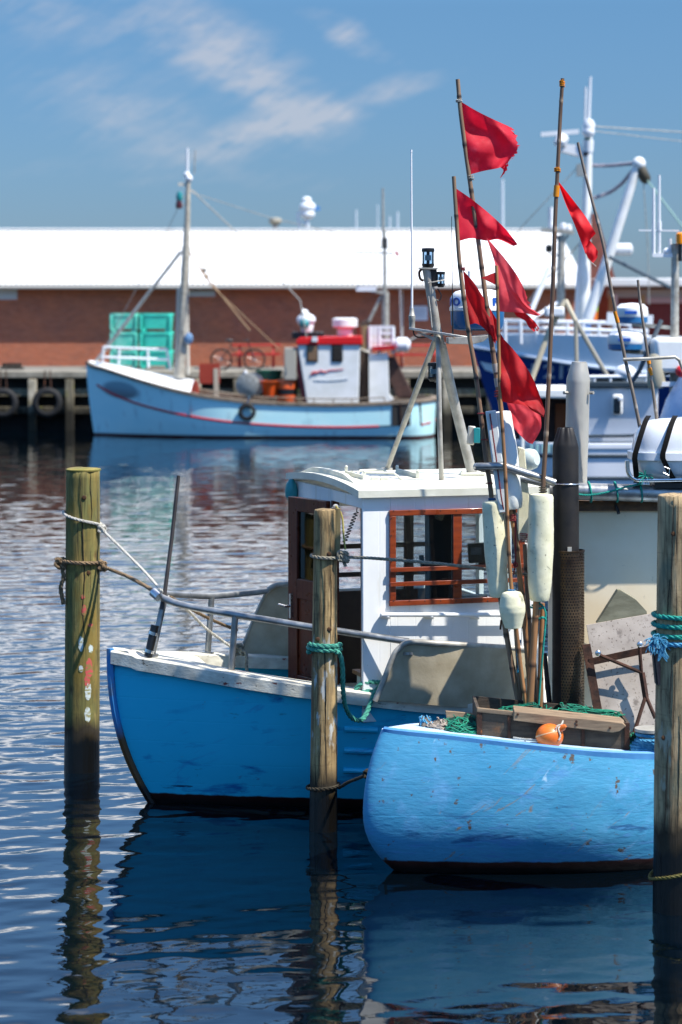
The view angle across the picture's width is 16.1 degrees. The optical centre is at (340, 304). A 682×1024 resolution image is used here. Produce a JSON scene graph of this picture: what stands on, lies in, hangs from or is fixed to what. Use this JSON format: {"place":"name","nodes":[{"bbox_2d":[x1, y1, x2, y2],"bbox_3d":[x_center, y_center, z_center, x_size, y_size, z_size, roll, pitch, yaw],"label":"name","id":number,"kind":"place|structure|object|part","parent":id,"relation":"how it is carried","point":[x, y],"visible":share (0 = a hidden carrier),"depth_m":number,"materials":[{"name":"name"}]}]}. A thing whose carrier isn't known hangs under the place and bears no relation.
{"place":"outdoors","nodes":[
{"label":"outdoors","id":0,"kind":"place"},
{"bbox_2d":[0,366,478,370],"bbox_3d":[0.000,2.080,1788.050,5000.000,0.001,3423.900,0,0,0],"label":"ground","id":1,"kind":"structure","parent":0,"point":[162,368],"depth_m":78.90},
{"bbox_2d":[110,350,138,368],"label":"fish tub","id":2,"kind":"object","parent":1,"relation":"on","point":[134,363],"visible":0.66,"depth_m":78.49,"materials":[{"name":"teal plastic"}]},
{"bbox_2d":[110,332,138,349],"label":"fish tub","id":3,"kind":"object","parent":2,"relation":"on","point":[126,339],"visible":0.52,"depth_m":78.49,"materials":[{"name":"teal plastic"}]},
{"bbox_2d":[110,313,138,331],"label":"fish tub","id":4,"kind":"object","parent":3,"relation":"on","point":[133,324],"visible":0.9,"depth_m":78.49,"materials":[{"name":"teal plastic"}]},
{"bbox_2d":[139,350,173,368],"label":"fish tub","id":5,"kind":"object","parent":1,"relation":"on","point":[153,354],"visible":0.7,"depth_m":78.49,"materials":[{"name":"teal plastic"}]},
{"bbox_2d":[139,332,173,349],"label":"fish tub","id":6,"kind":"object","parent":5,"relation":"on","point":[155,339],"visible":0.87,"depth_m":78.49,"materials":[{"name":"teal plastic"}]},
{"bbox_2d":[139,313,173,331],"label":"fish tub","id":7,"kind":"object","parent":6,"relation":"on","point":[147,321],"visible":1,"depth_m":78.49,"materials":[{"name":"teal plastic"}]},
{"bbox_2d":[210,339,265,369],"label":"bicycle","id":8,"kind":"object","parent":1,"relation":"on","point":[244,354],"visible":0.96,"depth_m":76.58,"materials":[{"name":"metal"}]},
{"bbox_2d":[231,344,280,367],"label":"picnic table","id":9,"kind":"object","parent":1,"relation":"on","point":[239,353],"visible":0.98,"depth_m":79.85,"materials":[{"name":"red paint"}]},
{"bbox_2d":[269,218,281,227],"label":"chimney stack","id":10,"kind":"object","parent":1,"relation":"on","point":[275,223],"visible":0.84,"depth_m":117.79,"materials":[{"name":"white metal"}]},
{"bbox_2d":[296,197,319,227],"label":"domed mast","id":11,"kind":"object","parent":1,"relation":"on","point":[307,207],"visible":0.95,"depth_m":117.81,"materials":[{"name":"metal"}]},
{"bbox_2d":[355,210,356,227],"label":"distant mast","id":12,"kind":"object","parent":1,"relation":"on","point":[355,218],"visible":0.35,"depth_m":124.97,"materials":[{"name":"metal"}]},
{"bbox_2d":[397,212,398,227],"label":"distant mast","id":13,"kind":"object","parent":1,"relation":"on","point":[397,219],"visible":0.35,"depth_m":124.97,"materials":[{"name":"metal"}]},
{"bbox_2d":[394,344,435,367],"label":"picnic table","id":14,"kind":"object","parent":1,"relation":"on","point":[401,354],"visible":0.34,"depth_m":79.13,"materials":[{"name":"red paint"}]},
{"bbox_2d":[501,179,503,226],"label":"distant mast","id":15,"kind":"object","parent":1,"relation":"on","point":[502,202],"visible":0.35,"depth_m":124.95,"materials":[{"name":"metal"}]},
{"bbox_2d":[565,278,681,335],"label":"red warehouse","id":16,"kind":"structure","parent":1,"relation":"on","point":[625,290],"depth_m":86.00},
{"bbox_2d":[0,371,491,430],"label":"quay wall","id":17,"kind":"structure","parent":0,"point":[71,388],"depth_m":75.81,"materials":[{"name":"concrete"}]},
{"bbox_2d":[0,370,18,418],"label":"tyre fender","id":18,"kind":"object","parent":17,"relation":"hanging from","point":[12,410],"visible":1,"depth_m":75.17,"materials":[{"name":"black rubber"}]},
{"bbox_2d":[0,363,23,368],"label":"quay crate","id":19,"kind":"object","parent":17,"relation":"on","point":[11,365],"visible":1,"depth_m":75.95,"materials":[{"name":"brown wood"}]},
{"bbox_2d":[32,370,62,417],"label":"tyre fender","id":20,"kind":"object","parent":17,"relation":"hanging from","point":[56,410],"visible":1,"depth_m":75.17,"materials":[{"name":"black rubber"}]},
{"bbox_2d":[0,228,576,365],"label":"warehouse","id":21,"kind":"structure","parent":0,"point":[65,293],"depth_m":82.00,"materials":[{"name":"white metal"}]},
{"bbox_2d":[0,289,16,299],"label":"window","id":22,"kind":"structure","parent":21,"relation":"in","point":[5,294],"depth_m":81.94,"materials":[{"name":"grey glass"}]},
{"bbox_2d":[189,291,214,295],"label":"window","id":23,"kind":"structure","parent":21,"relation":"in","point":[191,293],"depth_m":81.94,"materials":[{"name":"grey glass"}]},
{"bbox_2d":[413,306,427,319],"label":"wall sign","id":24,"kind":"object","parent":21,"relation":"attached to","point":[420,312],"visible":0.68,"depth_m":81.95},
{"bbox_2d":[0,430,681,1023],"bbox_3d":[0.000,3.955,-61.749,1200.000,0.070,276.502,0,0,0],"label":"water","id":25,"kind":"structure","parent":0,"point":[122,900],"depth_m":16.61,"materials":[{"name":"blue liquid"}]},
{"bbox_2d":[64,467,100,773],"bbox_3d":[-2.184,2.949,20.400,0.314,3.161,0.301,0,0,0],"label":"mooring post","id":26,"kind":"object","parent":25,"relation":"in","point":[82,680],"visible":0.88,"depth_m":20.27,"materials":[{"name":"brown wood"}]},
{"bbox_2d":[54,557,237,631],"bbox_3d":[-1.802,2.429,19.904,1.503,0.612,1.298,0,0,24],"label":"mooring rope","id":27,"kind":"object","parent":26,"relation":"attached to","point":[60,563],"visible":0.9,"depth_m":20.27,"materials":[{"name":"fabric"}]},
{"bbox_2d":[62,510,229,647],"bbox_3d":[-1.766,2.286,19.889,1.619,1.113,0.959,0,0,36],"label":"mooring rope","id":28,"kind":"object","parent":26,"relation":"attached to","point":[101,528],"visible":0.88,"depth_m":19.97,"materials":[{"name":"white fabric"}]},
{"bbox_2d":[85,148,436,437],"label":"fishing boat","id":29,"kind":"object","parent":25,"relation":"on","point":[345,375],"visible":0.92,"depth_m":71.63,"materials":[{"name":"blue paint"}]},
{"bbox_2d":[238,397,255,420],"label":"tyre fender","id":30,"kind":"object","parent":29,"relation":"hanging from","point":[249,405],"visible":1,"depth_m":71.03,"materials":[{"name":"black rubber"}]},
{"bbox_2d":[260,380,278,395],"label":"orange basket","id":31,"kind":"object","parent":29,"relation":"on","point":[269,387],"visible":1,"depth_m":71.49,"materials":[{"name":"orange plastic"}]},
{"bbox_2d":[256,370,282,379],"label":"green tub","id":32,"kind":"object","parent":29,"relation":"on","point":[270,374],"visible":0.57,"depth_m":72.26,"materials":[{"name":"plastic"}]},
{"bbox_2d":[277,379,296,401],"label":"orange barrel","id":33,"kind":"object","parent":29,"relation":"on","point":[287,388],"visible":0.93,"depth_m":71.44,"materials":[{"name":"plastic"}]},
{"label":"trawl door","id":34,"kind":"part","parent":29,"relation":"part of","materials":[{"name":"metal"}]},
{"bbox_2d":[309,504,340,832],"bbox_3d":[-0.125,3.010,18.099,0.244,3.039,0.222,0,0,0],"label":"mooring post","id":35,"kind":"object","parent":25,"relation":"in","point":[323,748],"visible":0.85,"depth_m":18.02,"materials":[{"name":"brown wood"}]},
{"bbox_2d":[306,769,367,790],"bbox_3d":[-0.029,3.497,17.837,0.264,0.266,0.831,0,0,-22],"label":"mooring rope","id":36,"kind":"object","parent":35,"relation":"attached to","point":[339,785],"visible":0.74,"depth_m":17.97,"materials":[{"name":"brown fabric"}]},
{"bbox_2d":[335,505,345,549],"bbox_3d":[-0.001,1.664,18.068,0.091,0.329,0.025,0,0,23],"label":"thin line","id":37,"kind":"object","parent":35,"relation":"attached to","point":[342,530],"visible":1,"depth_m":18.06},
{"bbox_2d":[306,641,380,722],"bbox_3d":[0.068,2.846,18.322,0.296,0.663,0.862,0,0,39],"label":"mooring rope","id":38,"kind":"object","parent":35,"relation":"attached to","point":[336,648],"visible":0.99,"depth_m":18.09,"materials":[{"name":"teal fabric"}]},
{"bbox_2d":[309,550,527,575],"bbox_3d":[0.672,1.920,17.923,1.854,0.180,0.233,0,0,13],"label":"mooring rope","id":39,"kind":"object","parent":35,"relation":"attached to","point":[344,557],"visible":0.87,"depth_m":17.98,"materials":[{"name":"grey fabric"}]},
{"bbox_2d":[107,150,547,807],"bbox_3d":[1.648,1.552,20.052,7.294,5.557,2.630,0,0,-17],"label":"fishing boat","id":40,"kind":"object","parent":25,"relation":"on","point":[207,726],"visible":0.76,"depth_m":18.85,"materials":[{"name":"blue paint"}]},
{"bbox_2d":[236,643,248,670],"bbox_3d":[-0.821,2.906,19.707,0.119,0.275,0.257,0,0,-12],"label":"cleat rope","id":41,"kind":"object","parent":40,"relation":"on","point":[240,650],"visible":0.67,"depth_m":19.74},
{"bbox_3d":[-0.285,2.341,19.568,0.118,1.544,0.632,0,0,-36],"label":"door","id":42,"kind":"part","parent":40,"relation":"part of","materials":[{"name":"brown wood"}]},
{"bbox_3d":[0.907,1.951,18.783,1.117,0.741,0.065,0,0,-17],"label":"window frame","id":43,"kind":"part","parent":40,"relation":"part of","materials":[{"name":"red wood"}]},
{"bbox_2d":[363,355,681,872],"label":"fishing boat","id":44,"kind":"object","parent":25,"relation":"on","point":[438,801],"visible":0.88,"depth_m":16.67,"materials":[{"name":"blue paint"}]},
{"bbox_2d":[419,715,432,726],"bbox_3d":[0.594,2.960,17.105,0.137,0.126,0.124,0,0,0],"label":"fishing net","id":45,"kind":"object","parent":44,"relation":"on","point":[424,721],"visible":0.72,"depth_m":17.07,"materials":[{"name":"blue fabric"}]},
{"bbox_2d":[426,717,447,730],"bbox_3d":[0.717,2.984,17.101,0.297,0.131,0.259,0,0,23],"label":"fishing net","id":46,"kind":"object","parent":44,"relation":"on","point":[439,724],"visible":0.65,"depth_m":17.02,"materials":[{"name":"white fabric"}]},
{"bbox_2d":[445,710,472,719],"bbox_3d":[0.864,2.969,17.415,0.222,0.090,0.030,0,0,0],"label":"plank","id":47,"kind":"object","parent":44,"relation":"on","point":[455,713],"visible":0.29,"depth_m":17.40,"materials":[{"name":"beige wood"}]},
{"bbox_2d":[444,714,476,734],"bbox_3d":[0.841,2.975,17.082,0.369,0.166,0.336,0,0,0],"label":"fishing net","id":48,"kind":"object","parent":44,"relation":"on","point":[465,724],"visible":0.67,"depth_m":16.98,"materials":[{"name":"green fabric"}]},
{"bbox_2d":[452,176,519,699],"bbox_3d":[1.066,1.023,17.564,0.519,3.919,0.212,0,0,0],"label":"marker pole","id":49,"kind":"object","parent":44,"relation":"on","point":[489,227],"visible":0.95,"depth_m":17.59,"materials":[{"name":"red fabric"}]},
{"bbox_2d":[456,79,540,676],"bbox_3d":[1.159,0.680,17.578,0.626,4.649,0.245,0,0,-11],"label":"marker pole","id":50,"kind":"object","parent":44,"relation":"on","point":[488,143],"visible":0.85,"depth_m":17.61,"materials":[{"name":"red fabric"}]},
{"bbox_2d":[482,237,544,706],"bbox_3d":[1.238,1.231,17.348,0.459,3.434,0.227,0,0,0],"label":"marker pole","id":51,"kind":"object","parent":44,"relation":"on","point":[516,384],"visible":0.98,"depth_m":17.39,"materials":[{"name":"red fabric"}]},
{"bbox_2d":[514,632,522,699],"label":"loose pole","id":52,"kind":"object","parent":44,"relation":"on","point":[519,686],"visible":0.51,"depth_m":17.59,"materials":[{"name":"brown wood"}]},
{"bbox_2d":[509,510,529,682],"bbox_3d":[1.310,2.231,17.531,0.189,1.482,0.095,0,0,0],"label":"loose pole","id":53,"kind":"object","parent":44,"relation":"on","point":[512,520],"visible":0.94,"depth_m":17.54,"materials":[{"name":"brown wood"}]},
{"bbox_2d":[517,447,528,540],"bbox_3d":[1.358,1.409,17.975,0.090,0.706,0.050,0,0,0],"label":"slab float","id":54,"kind":"object","parent":44,"relation":"hanging from","point":[522,518],"visible":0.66,"depth_m":17.95,"materials":[{"name":"white plastic"}]},
{"bbox_2d":[520,533,536,701],"bbox_3d":[1.389,2.353,17.850,0.144,1.340,0.079,0,0,0],"label":"loose pole","id":55,"kind":"object","parent":44,"relation":"on","point":[527,598],"visible":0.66,"depth_m":17.83,"materials":[{"name":"brown wood"}]},
{"bbox_2d":[527,601,538,705],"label":"loose pole","id":56,"kind":"object","parent":44,"relation":"on","point":[532,669],"visible":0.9,"depth_m":17.38,"materials":[{"name":"brown wood"}]},
{"bbox_2d":[529,602,546,707],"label":"loose pole","id":57,"kind":"object","parent":44,"relation":"on","point":[542,630],"visible":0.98,"depth_m":17.48,"materials":[{"name":"brown wood"}]},
{"bbox_2d":[513,720,566,745],"bbox_3d":[1.382,2.991,16.805,0.363,0.190,0.201,0,0,0],"label":"orange buoy","id":58,"kind":"object","parent":44,"relation":"on","point":[549,734],"visible":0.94,"depth_m":16.74,"materials":[{"name":"plastic"}]},
{"bbox_2d":[543,653,551,702],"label":"loose pole","id":59,"kind":"object","parent":44,"relation":"on","point":[547,686],"visible":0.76,"depth_m":17.68,"materials":[{"name":"black"}]},
{"bbox_2d":[472,696,629,750],"bbox_3d":[1.486,2.989,17.201,1.070,0.334,0.638,0,0,0],"label":"net box","id":60,"kind":"object","parent":44,"relation":"on","point":[581,729],"visible":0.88,"depth_m":16.94,"materials":[{"name":"brown wood"}]},
{"bbox_2d":[499,702,624,717],"bbox_3d":[1.533,2.939,17.237,1.067,0.207,0.424,0,0,0],"label":"fishing net","id":61,"kind":"object","parent":60,"relation":"in","point":[561,706],"visible":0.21,"depth_m":17.25,"materials":[{"name":"green fabric"}]},
{"bbox_2d":[527,78,597,671],"bbox_3d":[1.596,0.660,17.405,0.514,4.593,0.199,0,0,0],"label":"marker pole","id":62,"kind":"object","parent":44,"relation":"on","point":[540,546],"visible":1,"depth_m":17.43,"materials":[{"name":"brown wood"}]},
{"bbox_2d":[582,644,601,708],"bbox_3d":[1.825,2.776,17.425,0.066,0.651,0.237,0,0,-34],"label":"steel strip","id":63,"kind":"object","parent":44,"relation":"on","point":[592,681],"visible":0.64,"depth_m":17.43,"materials":[{"name":"metal"}]},
{"bbox_2d":[577,142,640,426],"bbox_3d":[2.013,-0.037,17.980,0.522,2.345,0.033,0,0,0],"label":"marker pole","id":64,"kind":"object","parent":44,"relation":"on","point":[616,317],"visible":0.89,"depth_m":17.97,"materials":[{"name":"brown wood"}]},
{"bbox_2d":[579,470,652,502],"bbox_3d":[2.012,1.337,17.805,0.558,0.252,0.249,0,0,0],"label":"lashing rope","id":65,"kind":"object","parent":44,"relation":"attached to","point":[644,475],"visible":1,"depth_m":17.77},
{"bbox_2d":[586,613,655,734],"bbox_3d":[2.076,2.682,17.500,0.577,0.895,0.240,0,0,0],"label":"plastic sheet","id":66,"kind":"object","parent":44,"relation":"on","point":[619,687],"visible":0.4,"depth_m":17.51,"materials":[{"name":"white plastic"}]},
{"bbox_2d":[596,589,646,622],"bbox_3d":[2.065,2.218,17.800,0.371,0.243,0.100,0,0,0],"label":"board offcut","id":67,"kind":"object","parent":44,"relation":"on","point":[620,604],"visible":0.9,"depth_m":17.75,"materials":[{"name":"grey wood"}]},
{"bbox_2d":[589,641,654,732],"bbox_3d":[2.025,2.777,17.351,0.476,0.718,0.229,0,0,0],"label":"brace frame","id":68,"kind":"object","parent":44,"relation":"on","point":[640,650],"visible":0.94,"depth_m":17.39,"materials":[{"name":"metal"}]},
{"bbox_2d":[630,730,636,750],"bbox_3d":[2.067,3.089,17.000,0.207,0.187,0.217,0,0,-39],"label":"fishing net","id":69,"kind":"object","parent":44,"relation":"on","point":[633,736],"visible":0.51,"depth_m":16.98,"materials":[{"name":"green fabric"}]},
{"bbox_2d":[630,732,654,750],"bbox_3d":[2.167,3.063,16.899,0.294,0.156,0.258,0,0,0],"label":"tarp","id":70,"kind":"object","parent":44,"relation":"on","point":[638,744],"visible":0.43,"depth_m":16.82,"materials":[{"name":"blue plastic"}]},
{"bbox_2d":[637,280,657,418],"bbox_3d":[2.292,0.426,18.000,0.181,1.224,0.030,0,0,0],"label":"marker pole","id":71,"kind":"object","parent":44,"relation":"on","point":[649,361],"visible":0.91,"depth_m":17.99,"materials":[{"name":"brown wood"}]},
{"bbox_2d":[625,416,681,487],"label":"life raft","id":72,"kind":"object","parent":44,"relation":"on","point":[656,451],"visible":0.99,"depth_m":17.74,"materials":[{"name":"plastic"}]},
{"bbox_2d":[473,77,681,432],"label":"trawler","id":73,"kind":"object","parent":25,"relation":"on","point":[526,347],"visible":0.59,"depth_m":59.88,"materials":[{"name":"blue paint"}]},
{"bbox_2d":[573,324,590,333],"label":"blue drum","id":74,"kind":"object","parent":73,"relation":"on","point":[587,326],"visible":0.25,"depth_m":59.23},
{"bbox_2d":[594,307,597,319],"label":"safety vest","id":75,"kind":"object","parent":73,"relation":"hanging from","point":[596,316],"visible":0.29,"depth_m":61.40,"materials":[{"name":"fabric"}]},
{"bbox_2d":[515,299,657,493],"bbox_3d":[7.354,2.116,40.760,9.067,4.428,3.580,0,0,0],"label":"work boat","id":76,"kind":"object","parent":25,"relation":"on","point":[613,426],"visible":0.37,"depth_m":39.79,"materials":[{"name":"grey paint"}]},
{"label":"inner door","id":77,"kind":"part","parent":76,"relation":"part of","materials":[{"name":"brown wood"}]},
{"bbox_2d":[607,175,681,418],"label":"motor boat","id":78,"kind":"object","parent":25,"relation":"on","point":[628,313],"visible":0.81,"depth_m":31.70,"materials":[{"name":"blue paint"}]},
{"bbox_2d":[652,493,681,915],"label":"mooring post","id":79,"kind":"object","parent":25,"relation":"in","point":[667,861],"visible":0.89,"depth_m":15.58,"materials":[{"name":"pale brown weathered wood"},{"name":"teal and blue synthetic rope"}]},
{"bbox_2d":[644,634,681,661],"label":"mooring rope","id":80,"kind":"object","parent":79,"relation":"attached to","point":[655,642],"visible":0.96,"depth_m":15.54,"materials":[{"name":"blue fabric"}]},
{"bbox_2d":[648,870,681,880],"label":"mooring rope","id":81,"kind":"object","parent":79,"relation":"attached to","point":[650,878],"visible":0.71,"depth_m":15.56,"materials":[{"name":"beige fabric"}]},
{"bbox_2d":[651,611,681,639],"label":"mooring rope","id":82,"kind":"object","parent":79,"relation":"attached to","point":[654,614],"visible":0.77,"depth_m":15.56,"materials":[{"name":"teal fabric"}]},
{"bbox_2d":[0,0,681,284],"label":"sky","id":83,"kind":"structure","parent":0,"point":[279,103],"materials":[{"name":"blue"}]},
{"bbox_2d":[590,213,614,278],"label":"brick tower","id":84,"kind":"structure","parent":0,"point":[596,241],"depth_m":97.30,"materials":[{"name":"brick"}]}
]}

